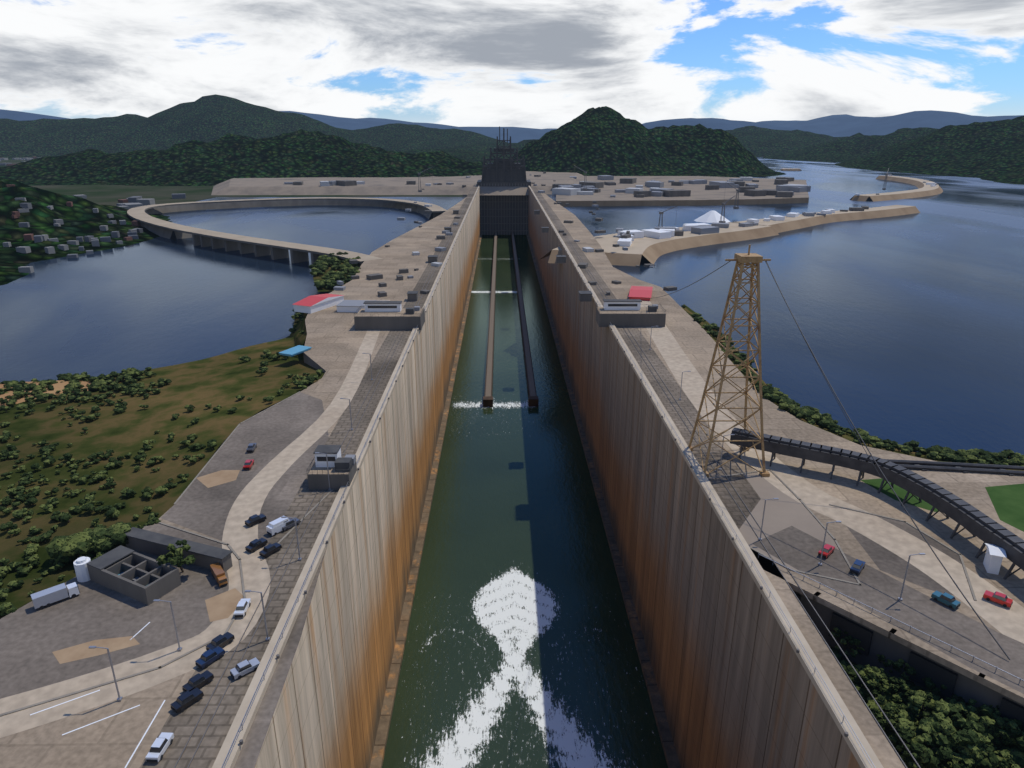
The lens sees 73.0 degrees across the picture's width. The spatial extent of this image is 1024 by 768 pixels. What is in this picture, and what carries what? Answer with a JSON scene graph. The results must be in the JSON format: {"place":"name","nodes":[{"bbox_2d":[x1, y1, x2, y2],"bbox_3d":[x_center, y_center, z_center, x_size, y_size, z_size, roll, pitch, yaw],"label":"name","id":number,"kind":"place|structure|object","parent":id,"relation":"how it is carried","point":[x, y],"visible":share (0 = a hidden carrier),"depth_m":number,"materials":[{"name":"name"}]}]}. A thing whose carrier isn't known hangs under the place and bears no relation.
{"place":"outdoors","nodes":[
{"label":"outdoors","id":0,"kind":"place"},
{"bbox_2d":[0,178,171,285],"bbox_3d":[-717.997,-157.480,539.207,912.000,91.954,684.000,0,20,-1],"label":"hill","id":1,"kind":"structure","parent":0,"point":[79,217],"depth_m":549.33,"materials":[{"name":"plant"}]},
{"bbox_2d":[0,157,185,272],"bbox_3d":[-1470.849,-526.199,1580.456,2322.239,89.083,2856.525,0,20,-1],"label":"town buildings","id":2,"kind":"structure","parent":1,"relation":"on","point":[136,201],"depth_m":544.92,"materials":[{"name":"grey"}]},
{"bbox_2d":[86,197,213,205],"bbox_3d":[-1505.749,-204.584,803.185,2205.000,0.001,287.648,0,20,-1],"label":"land","id":3,"kind":"structure","parent":0,"point":[112,201],"depth_m":910.05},
{"bbox_2d":[0,312,324,618],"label":"scrub land","id":4,"kind":"structure","parent":0,"point":[223,381],"depth_m":174.20,"materials":[{"name":"plant"}]},
{"bbox_2d":[0,380,90,406],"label":"dirt patch","id":5,"kind":"object","parent":4,"relation":"on","point":[58,386],"visible":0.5,"depth_m":218.71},
{"bbox_2d":[45,523,131,563],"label":"hedge","id":6,"kind":"object","parent":4,"relation":"on","point":[72,546],"visible":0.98,"depth_m":116.95,"materials":[{"name":"green plant"}]},
{"bbox_2d":[0,395,274,615],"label":"scrub bushes","id":7,"kind":"object","parent":4,"relation":"on","point":[87,502],"visible":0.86,"depth_m":143.19,"materials":[{"name":"green plant"}]},
{"bbox_2d":[0,309,322,412],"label":"scrub bushes","id":8,"kind":"object","parent":4,"relation":"on","point":[99,382],"visible":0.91,"depth_m":217.02,"materials":[{"name":"green plant"}]},
{"bbox_2d":[0,300,389,737],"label":"road","id":9,"kind":"structure","parent":0,"point":[239,535],"depth_m":100.44,"materials":[{"name":"concrete"}]},
{"bbox_2d":[30,622,164,767],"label":"parking lines","id":10,"kind":"object","parent":9,"relation":"on","point":[111,715],"visible":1,"depth_m":85.29,"materials":[{"name":"white paint"}]},
{"bbox_2d":[206,632,234,650],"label":"car","id":11,"kind":"object","parent":9,"relation":"on","point":[220,640],"visible":0.88,"depth_m":96.14,"materials":[{"name":"black paint"}]},
{"bbox_2d":[205,588,243,621],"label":"dust patch","id":12,"kind":"object","parent":9,"relation":"on","point":[221,606],"visible":0.88,"depth_m":105.38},
{"bbox_2d":[233,598,250,616],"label":"car","id":13,"kind":"object","parent":9,"relation":"on","point":[243,605],"visible":1,"depth_m":102.84,"materials":[{"name":"white paint"}]},
{"bbox_2d":[245,514,266,525],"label":"car","id":14,"kind":"object","parent":9,"relation":"on","point":[253,520],"visible":1,"depth_m":126.89,"materials":[{"name":"black paint"}]},
{"bbox_2d":[245,538,267,551],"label":"car","id":15,"kind":"object","parent":9,"relation":"on","point":[253,545],"visible":1,"depth_m":119.00,"materials":[{"name":"black paint"}]},
{"bbox_2d":[0,197,465,608],"bbox_3d":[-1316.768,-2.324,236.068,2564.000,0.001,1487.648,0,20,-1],"label":"reservoir water","id":16,"kind":"structure","parent":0,"point":[158,302],"depth_m":362.78,"materials":[{"name":"liquid"}]},
{"bbox_2d":[0,198,465,767],"bbox_3d":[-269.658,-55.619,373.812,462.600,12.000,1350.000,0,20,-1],"label":"ground","id":17,"kind":"structure","parent":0,"point":[334,338],"depth_m":89.99,"materials":[{"name":"concrete"}]},
{"bbox_2d":[0,523,228,698],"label":"asphalt lot","id":18,"kind":"structure","parent":17,"relation":"on","point":[32,638],"depth_m":100.86,"materials":[{"name":"asphalt"}]},
{"bbox_2d":[31,582,79,609],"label":"truck","id":19,"kind":"object","parent":18,"relation":"on","point":[48,597],"visible":1,"depth_m":105.08,"materials":[{"name":"white paint"}]},
{"bbox_2d":[73,556,90,581],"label":"white tank","id":20,"kind":"object","parent":18,"relation":"on","point":[81,569],"visible":0.91,"depth_m":110.29,"materials":[{"name":"white"}]},
{"bbox_2d":[52,636,138,663],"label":"dust patch","id":21,"kind":"object","parent":18,"relation":"on","point":[76,652],"visible":1,"depth_m":96.31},
{"bbox_2d":[87,545,180,604],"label":"derelict building","id":22,"kind":"structure","parent":18,"relation":"on","point":[133,574],"depth_m":109.22,"materials":[{"name":"grey"}]},
{"bbox_2d":[156,539,195,572],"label":"tree","id":23,"kind":"object","parent":18,"relation":"on","point":[174,555],"visible":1,"depth_m":110.53,"materials":[{"name":"green plant"}]},
{"bbox_2d":[125,527,232,571],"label":"long shed","id":24,"kind":"structure","parent":18,"relation":"on","point":[157,544],"depth_m":116.38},
{"bbox_2d":[210,562,227,586],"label":"truck","id":25,"kind":"object","parent":18,"relation":"on","point":[218,573],"visible":1,"depth_m":110.14,"materials":[{"name":"brown paint"}]},
{"bbox_2d":[161,392,328,547],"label":"asphalt lot","id":26,"kind":"structure","parent":17,"relation":"on","point":[273,432],"depth_m":148.72,"materials":[{"name":"asphalt"}]},
{"bbox_2d":[197,470,239,487],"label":"dust patch","id":27,"kind":"object","parent":26,"relation":"on","point":[216,478],"visible":1,"depth_m":144.76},
{"bbox_2d":[0,391,976,716],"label":"kerbs","id":28,"kind":"structure","parent":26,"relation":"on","point":[332,489],"depth_m":117.80,"materials":[{"name":"concrete"}]},
{"bbox_2d":[279,345,311,356],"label":"blue tarp","id":29,"kind":"object","parent":17,"relation":"on","point":[295,350],"visible":1,"depth_m":228.60,"materials":[{"name":"blue"}]},
{"bbox_2d":[140,186,477,767],"bbox_3d":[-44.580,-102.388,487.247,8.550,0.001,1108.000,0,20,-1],"label":"service strip","id":30,"kind":"object","parent":17,"relation":"on","point":[181,726],"visible":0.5,"depth_m":112.89,"materials":[{"name":"concrete"}]},
{"bbox_2d":[145,732,173,761],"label":"car","id":31,"kind":"object","parent":30,"relation":"on","point":[161,743],"visible":1,"depth_m":79.33,"materials":[{"name":"white paint"}]},
{"bbox_2d":[170,687,203,712],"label":"car","id":32,"kind":"object","parent":30,"relation":"on","point":[182,702],"visible":1,"depth_m":86.13,"materials":[{"name":"black paint"}]},
{"bbox_2d":[182,670,213,691],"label":"car","id":33,"kind":"object","parent":30,"relation":"on","point":[198,680],"visible":0.95,"depth_m":89.03,"materials":[{"name":"black paint"}]},
{"bbox_2d":[195,646,224,668],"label":"car","id":34,"kind":"object","parent":30,"relation":"on","point":[207,658],"visible":1,"depth_m":93.17,"materials":[{"name":"blue paint"}]},
{"bbox_2d":[230,657,259,678],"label":"car","id":35,"kind":"object","parent":30,"relation":"on","point":[240,669],"visible":0.98,"depth_m":91.36,"materials":[{"name":"grey paint"}]},
{"bbox_2d":[259,543,281,556],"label":"car","id":36,"kind":"object","parent":30,"relation":"on","point":[267,550],"visible":1,"depth_m":117.58,"materials":[{"name":"black paint"}]},
{"bbox_2d":[266,517,289,534],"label":"van","id":37,"kind":"object","parent":30,"relation":"on","point":[274,527],"visible":0.96,"depth_m":123.81,"materials":[{"name":"white paint"}]},
{"bbox_2d":[307,445,356,489],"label":"control block","id":38,"kind":"structure","parent":30,"relation":"on","point":[342,471],"depth_m":139.63,"materials":[{"name":"concrete"}]},
{"bbox_2d":[292,294,344,312],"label":"red roof shed","id":39,"kind":"structure","parent":17,"relation":"on","point":[313,303],"depth_m":285.47,"materials":[{"name":"white"}]},
{"bbox_2d":[313,259,359,291],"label":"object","id":40,"kind":"structure","parent":17,"relation":"on","point":[317,277],"depth_m":367.52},
{"bbox_2d":[309,252,360,288],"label":"trees","id":41,"kind":"object","parent":40,"relation":"on","point":[321,264],"visible":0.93,"depth_m":373.86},
{"bbox_2d":[336,300,379,311],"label":"site cabins","id":42,"kind":"object","parent":17,"relation":"on","point":[348,305],"visible":0.61,"depth_m":281.74,"materials":[{"name":"white"}]},
{"bbox_2d":[354,301,424,329],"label":"control block","id":43,"kind":"structure","parent":17,"relation":"on","point":[383,315],"depth_m":255.59,"materials":[{"name":"concrete"}]},
{"bbox_2d":[0,159,485,196],"bbox_3d":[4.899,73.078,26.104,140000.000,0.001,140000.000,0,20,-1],"label":"ground","id":44,"kind":"structure","parent":0,"point":[129,191],"depth_m":1057.36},
{"bbox_2d":[130,200,443,266],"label":"bridge piers","id":45,"kind":"structure","parent":44,"relation":"on","point":[259,251],"depth_m":718.03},
{"bbox_2d":[127,197,446,263],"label":"bridge deck","id":46,"kind":"structure","parent":45,"relation":"on","point":[138,214],"depth_m":541.34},
{"bbox_2d":[254,187,860,767],"bbox_3d":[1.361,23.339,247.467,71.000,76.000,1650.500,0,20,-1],"label":"lock walls","id":47,"kind":"structure","parent":44,"relation":"on","point":[728,683],"depth_m":163.52,"materials":[{"name":"concrete"}]},
{"bbox_2d":[407,210,591,301],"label":"winch houses","id":48,"kind":"structure","parent":47,"relation":"on","point":[585,296],"depth_m":391.77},
{"bbox_2d":[480,183,527,234],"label":"lock gate","id":49,"kind":"structure","parent":47,"relation":"attached to","point":[503,214],"depth_m":1024.77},
{"bbox_2d":[382,235,667,767],"bbox_3d":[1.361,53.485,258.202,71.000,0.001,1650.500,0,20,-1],"label":"canal water","id":50,"kind":"structure","parent":47,"relation":"in","point":[514,488],"depth_m":234.63,"materials":[{"name":"liquid"}]},
{"bbox_2d":[454,396,530,427],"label":"foam guide ends","id":51,"kind":"object","parent":50,"relation":"on","point":[499,404],"visible":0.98,"depth_m":375.47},
{"bbox_2d":[483,232,538,406],"bbox_3d":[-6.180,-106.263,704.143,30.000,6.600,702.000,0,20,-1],"label":"guide walls","id":52,"kind":"structure","parent":50,"relation":"in","point":[533,400],"depth_m":480.92,"materials":[{"name":"brown"}]},
{"bbox_2d":[404,568,646,767],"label":"water foam","id":53,"kind":"object","parent":50,"relation":"on","point":[492,700],"visible":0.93,"depth_m":182.92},
{"bbox_2d":[174,190,920,767],"bbox_3d":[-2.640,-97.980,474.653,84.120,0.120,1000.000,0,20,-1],"label":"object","id":54,"kind":"object","parent":47,"relation":"on","point":[722,482],"visible":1,"depth_m":105.64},
{"bbox_2d":[212,186,883,767],"bbox_3d":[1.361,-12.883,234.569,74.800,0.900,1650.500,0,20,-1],"label":"wall coping","id":55,"kind":"object","parent":47,"relation":"on","point":[752,570],"depth_m":106.73,"materials":[{"name":"concrete"}]},
{"bbox_2d":[239,188,847,744],"bbox_3d":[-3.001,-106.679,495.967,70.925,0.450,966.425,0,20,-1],"label":"bollards","id":56,"kind":"object","parent":55,"relation":"on","point":[675,440],"visible":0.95,"depth_m":120.53,"materials":[{"name":"grey"}]},
{"bbox_2d":[0,129,487,185],"bbox_3d":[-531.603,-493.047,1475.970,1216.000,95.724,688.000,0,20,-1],"label":"hill","id":57,"kind":"structure","parent":0,"point":[300,153],"depth_m":1302.42,"materials":[{"name":"plant"}]},
{"bbox_2d":[0,94,506,158],"bbox_3d":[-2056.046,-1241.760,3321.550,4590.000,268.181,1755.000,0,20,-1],"label":"mountain","id":58,"kind":"structure","parent":0,"point":[208,118],"depth_m":3026.56,"materials":[{"name":"plant"}]},
{"bbox_2d":[234,548,326,767],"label":"walkway","id":59,"kind":"structure","parent":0,"point":[251,747],"depth_m":88.37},
{"bbox_2d":[211,171,582,194],"bbox_3d":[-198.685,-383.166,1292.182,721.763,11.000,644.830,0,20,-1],"label":"yard ground","id":60,"kind":"structure","parent":0,"point":[312,186],"depth_m":1009.40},
{"bbox_2d":[477,126,530,185],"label":"gate gantry","id":61,"kind":"object","parent":60,"relation":"on","point":[504,171],"visible":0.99,"depth_m":1008.35,"materials":[{"name":"metal"}]},
{"bbox_2d":[333,172,676,296],"bbox_3d":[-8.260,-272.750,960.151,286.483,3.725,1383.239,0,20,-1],"label":"yard equipment","id":62,"kind":"object","parent":60,"relation":"on","point":[376,276],"visible":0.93,"depth_m":417.85,"materials":[{"name":"grey"}]},
{"bbox_2d":[88,326,924,701],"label":"lamp posts","id":63,"kind":"object","parent":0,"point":[330,490],"visible":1,"depth_m":105.77,"materials":[{"name":"grey"}]},
{"bbox_2d":[0,109,1023,142],"bbox_3d":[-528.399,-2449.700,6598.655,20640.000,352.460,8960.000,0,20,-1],"label":"distant mountains","id":64,"kind":"structure","parent":0,"point":[843,125],"depth_m":6841.53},
{"bbox_2d":[0,0,1023,128],"label":"sky","id":65,"kind":"structure","parent":0,"point":[537,64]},
{"bbox_2d":[394,126,847,162],"bbox_3d":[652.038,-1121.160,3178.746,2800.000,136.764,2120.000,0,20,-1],"label":"hill","id":66,"kind":"structure","parent":0,"point":[760,141],"depth_m":3069.06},
{"bbox_2d":[513,106,785,176],"bbox_3d":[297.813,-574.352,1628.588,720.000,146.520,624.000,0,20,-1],"label":"hill","id":67,"kind":"structure","parent":0,"point":[604,140],"depth_m":1473.46,"materials":[{"name":"plant"}]},
{"bbox_2d":[556,176,808,206],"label":"quay","id":68,"kind":"structure","parent":0,"point":[700,195],"depth_m":879.09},
{"bbox_2d":[284,175,810,197],"bbox_3d":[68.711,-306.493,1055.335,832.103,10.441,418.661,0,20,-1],"label":"quay clutter","id":69,"kind":"object","parent":68,"relation":"on","point":[784,188],"visible":0.99,"depth_m":991.78,"materials":[{"name":"grey"}]},
{"bbox_2d":[538,189,1023,724],"bbox_3d":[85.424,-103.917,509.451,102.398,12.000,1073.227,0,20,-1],"label":"paved ground","id":70,"kind":"structure","parent":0,"point":[694,339],"depth_m":141.46,"materials":[{"name":"concrete"}]},
{"bbox_2d":[221,188,1023,767],"bbox_3d":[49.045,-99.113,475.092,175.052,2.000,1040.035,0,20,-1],"label":"guard rails","id":71,"kind":"object","parent":70,"relation":"on","point":[719,508],"visible":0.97,"depth_m":103.80,"materials":[{"name":"grey"}]},
{"bbox_2d":[596,299,665,326],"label":"control block","id":72,"kind":"structure","parent":70,"relation":"on","point":[624,312],"depth_m":259.64,"materials":[{"name":"concrete"}]},
{"bbox_2d":[628,286,652,300],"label":"roof","id":73,"kind":"structure","parent":70,"relation":"on","point":[642,293],"depth_m":307.95,"materials":[{"name":"red"}]},
{"bbox_2d":[530,186,760,528],"bbox_3d":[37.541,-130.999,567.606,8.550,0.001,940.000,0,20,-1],"label":"service strip","id":74,"kind":"object","parent":70,"relation":"on","point":[688,408],"visible":0.67,"depth_m":186.48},
{"bbox_2d":[688,245,770,476],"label":"lattice tower","id":75,"kind":"structure","parent":70,"relation":"on","point":[749,259],"depth_m":142.53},
{"bbox_2d":[646,261,1010,659],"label":"cables","id":76,"kind":"object","parent":75,"relation":"attached to","point":[821,370],"visible":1,"depth_m":117.62,"materials":[{"name":"grey metal"}]},
{"bbox_2d":[709,472,838,569],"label":"slab field","id":77,"kind":"structure","parent":70,"relation":"on","point":[783,511],"depth_m":130.22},
{"bbox_2d":[641,300,1023,642],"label":"road","id":78,"kind":"structure","parent":70,"relation":"on","point":[1001,618],"depth_m":129.19,"materials":[{"name":"concrete"}]},
{"bbox_2d":[983,590,1012,606],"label":"car","id":79,"kind":"object","parent":78,"relation":"on","point":[1004,600],"visible":1,"depth_m":105.26,"materials":[{"name":"red paint"}]},
{"bbox_2d":[682,304,1023,470],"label":"shore strip","id":80,"kind":"object","parent":70,"relation":"on","point":[690,312],"visible":0.22,"depth_m":177.38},
{"bbox_2d":[681,305,1023,465],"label":"shore bushes","id":81,"kind":"object","parent":80,"relation":"on","point":[1010,457],"visible":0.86,"depth_m":173.62,"materials":[{"name":"green plant"}]},
{"bbox_2d":[730,427,1023,579],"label":"conveyor gallery","id":82,"kind":"object","parent":70,"relation":"on","point":[973,521],"visible":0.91,"depth_m":133.11,"materials":[{"name":"metal"}]},
{"bbox_2d":[752,526,1023,693],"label":"road edge","id":83,"kind":"object","parent":70,"relation":"on","point":[796,548],"depth_m":104.27,"materials":[{"name":"concrete"}]},
{"bbox_2d":[818,544,834,557],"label":"car","id":84,"kind":"object","parent":83,"relation":"on","point":[828,549],"visible":0.94,"depth_m":117.18,"materials":[{"name":"red paint"}]},
{"bbox_2d":[849,559,865,574],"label":"car","id":85,"kind":"object","parent":83,"relation":"on","point":[857,566],"visible":1,"depth_m":112.78,"materials":[{"name":"blue paint"}]},
{"bbox_2d":[931,591,960,608],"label":"car","id":86,"kind":"object","parent":83,"relation":"on","point":[950,601],"visible":1,"depth_m":104.92,"materials":[{"name":"teal paint"}]},
{"bbox_2d":[760,564,1023,731],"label":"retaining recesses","id":87,"kind":"object","parent":70,"relation":"on","point":[936,673],"visible":0.76,"depth_m":97.94,"materials":[{"name":"black"}]},
{"bbox_2d":[861,478,939,511],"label":"lawn","id":88,"kind":"structure","parent":70,"relation":"on","point":[900,492],"depth_m":138.26,"materials":[{"name":"green plant"}]},
{"bbox_2d":[847,516,961,594],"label":"slab field","id":89,"kind":"structure","parent":70,"relation":"on","point":[886,560],"depth_m":116.92,"materials":[{"name":"concrete"}]},
{"bbox_2d":[885,459,1023,475],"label":"pipeline","id":90,"kind":"object","parent":70,"relation":"on","point":[998,469],"visible":0.68,"depth_m":147.91,"materials":[{"name":"metal"}]},
{"bbox_2d":[983,543,1006,574],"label":"kiosk","id":91,"kind":"object","parent":70,"relation":"on","point":[993,558],"visible":0.94,"depth_m":112.42,"materials":[{"name":"white"}]},
{"bbox_2d":[985,484,1023,531],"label":"lawn","id":92,"kind":"structure","parent":70,"relation":"on","point":[1007,502],"depth_m":134.85,"materials":[{"name":"green plant"}]},
{"bbox_2d":[546,157,1023,454],"bbox_3d":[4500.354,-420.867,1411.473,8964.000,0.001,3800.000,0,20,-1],"label":"lake","id":93,"kind":"structure","parent":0,"point":[911,326],"depth_m":353.71,"materials":[{"name":"liquid"}]},
{"bbox_2d":[540,175,942,265],"bbox_3d":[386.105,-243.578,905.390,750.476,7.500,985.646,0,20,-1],"label":"breakwaters","id":94,"kind":"object","parent":93,"relation":"on","point":[651,250],"visible":0.73,"depth_m":569.65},
{"bbox_2d":[418,166,937,246],"bbox_3d":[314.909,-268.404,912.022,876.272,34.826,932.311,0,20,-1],"label":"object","id":95,"kind":"object","parent":94,"relation":"on","point":[717,220],"visible":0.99,"depth_m":573.65,"materials":[{"name":"grey"}]},
{"bbox_2d":[752,550,905,767],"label":"crest wall","id":96,"kind":"structure","parent":0,"point":[879,743],"depth_m":91.16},
{"bbox_2d":[763,116,1023,184],"bbox_3d":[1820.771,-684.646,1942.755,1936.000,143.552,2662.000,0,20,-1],"label":"hill","id":97,"kind":"structure","parent":0,"point":[991,151],"depth_m":1714.34,"materials":[{"name":"plant"}]},
{"label":"terrace ground","id":98,"kind":"structure","parent":0,"visible":0},
{"bbox_2d":[831,627,864,660],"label":"tree","id":99,"kind":"object","parent":98,"relation":"on","point":[852,641],"visible":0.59,"depth_m":104.81,"materials":[{"name":"green plant"}]},
{"bbox_2d":[852,664,889,695],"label":"tree","id":100,"kind":"object","parent":98,"relation":"on","point":[875,676],"visible":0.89,"depth_m":97.74,"materials":[{"name":"green plant"}]},
{"bbox_2d":[877,654,902,672],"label":"tree","id":101,"kind":"object","parent":98,"relation":"on","point":[882,658],"visible":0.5,"depth_m":101.63,"materials":[{"name":"green plant"}]},
{"bbox_2d":[872,696,915,731],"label":"tree","id":102,"kind":"object","parent":98,"relation":"on","point":[893,713],"visible":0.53,"depth_m":91.37,"materials":[{"name":"green plant"}]},
{"bbox_2d":[876,673,913,703],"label":"tree","id":103,"kind":"object","parent":98,"relation":"on","point":[895,684],"visible":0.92,"depth_m":96.37,"materials":[{"name":"green plant"}]},
{"bbox_2d":[892,658,915,679],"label":"tree","id":104,"kind":"object","parent":98,"relation":"on","point":[908,670],"visible":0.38,"depth_m":99.71,"materials":[{"name":"green plant"}]},
{"bbox_2d":[889,718,952,767],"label":"tree","id":105,"kind":"object","parent":98,"relation":"on","point":[912,738],"visible":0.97,"depth_m":85.49,"materials":[{"name":"green plant"}]},
{"bbox_2d":[829,646,1023,767],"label":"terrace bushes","id":106,"kind":"object","parent":98,"relation":"on","point":[1016,752],"visible":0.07,"depth_m":96.19,"materials":[{"name":"green plant"}]},
{"bbox_2d":[905,690,961,728],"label":"tree","id":107,"kind":"object","parent":98,"relation":"on","point":[917,701],"visible":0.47,"depth_m":92.28,"materials":[{"name":"green plant"}]},
{"bbox_2d":[921,677,946,695],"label":"tree","id":108,"kind":"object","parent":98,"relation":"on","point":[930,684],"visible":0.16,"depth_m":96.58,"materials":[{"name":"green plant"}]},
{"bbox_2d":[918,699,990,764],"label":"tree","id":109,"kind":"object","parent":98,"relation":"on","point":[969,739],"visible":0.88,"depth_m":86.14,"materials":[{"name":"green plant"}]},
{"bbox_2d":[943,743,998,767],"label":"tree","id":110,"kind":"object","parent":98,"relation":"on","point":[991,759],"visible":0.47,"depth_m":84.48,"materials":[{"name":"green plant"}]},
{"bbox_2d":[956,699,1011,746],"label":"tree","id":111,"kind":"object","parent":98,"relation":"on","point":[973,713],"visible":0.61,"depth_m":89.99,"materials":[{"name":"green plant"}]},
{"bbox_2d":[983,745,1019,767],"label":"tree","id":112,"kind":"object","parent":98,"relation":"on","point":[1009,763],"visible":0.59,"depth_m":85.19,"materials":[{"name":"green plant"}]},
{"bbox_2d":[984,705,1023,744],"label":"tree","id":113,"kind":"object","parent":98,"relation":"on","point":[1011,728],"visible":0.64,"depth_m":88.83,"materials":[{"name":"green plant"}]},
{"bbox_2d":[1007,719,1023,750],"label":"tree","id":114,"kind":"object","parent":98,"relation":"on","point":[1019,741],"visible":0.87,"depth_m":87.34,"materials":[{"name":"green plant"}]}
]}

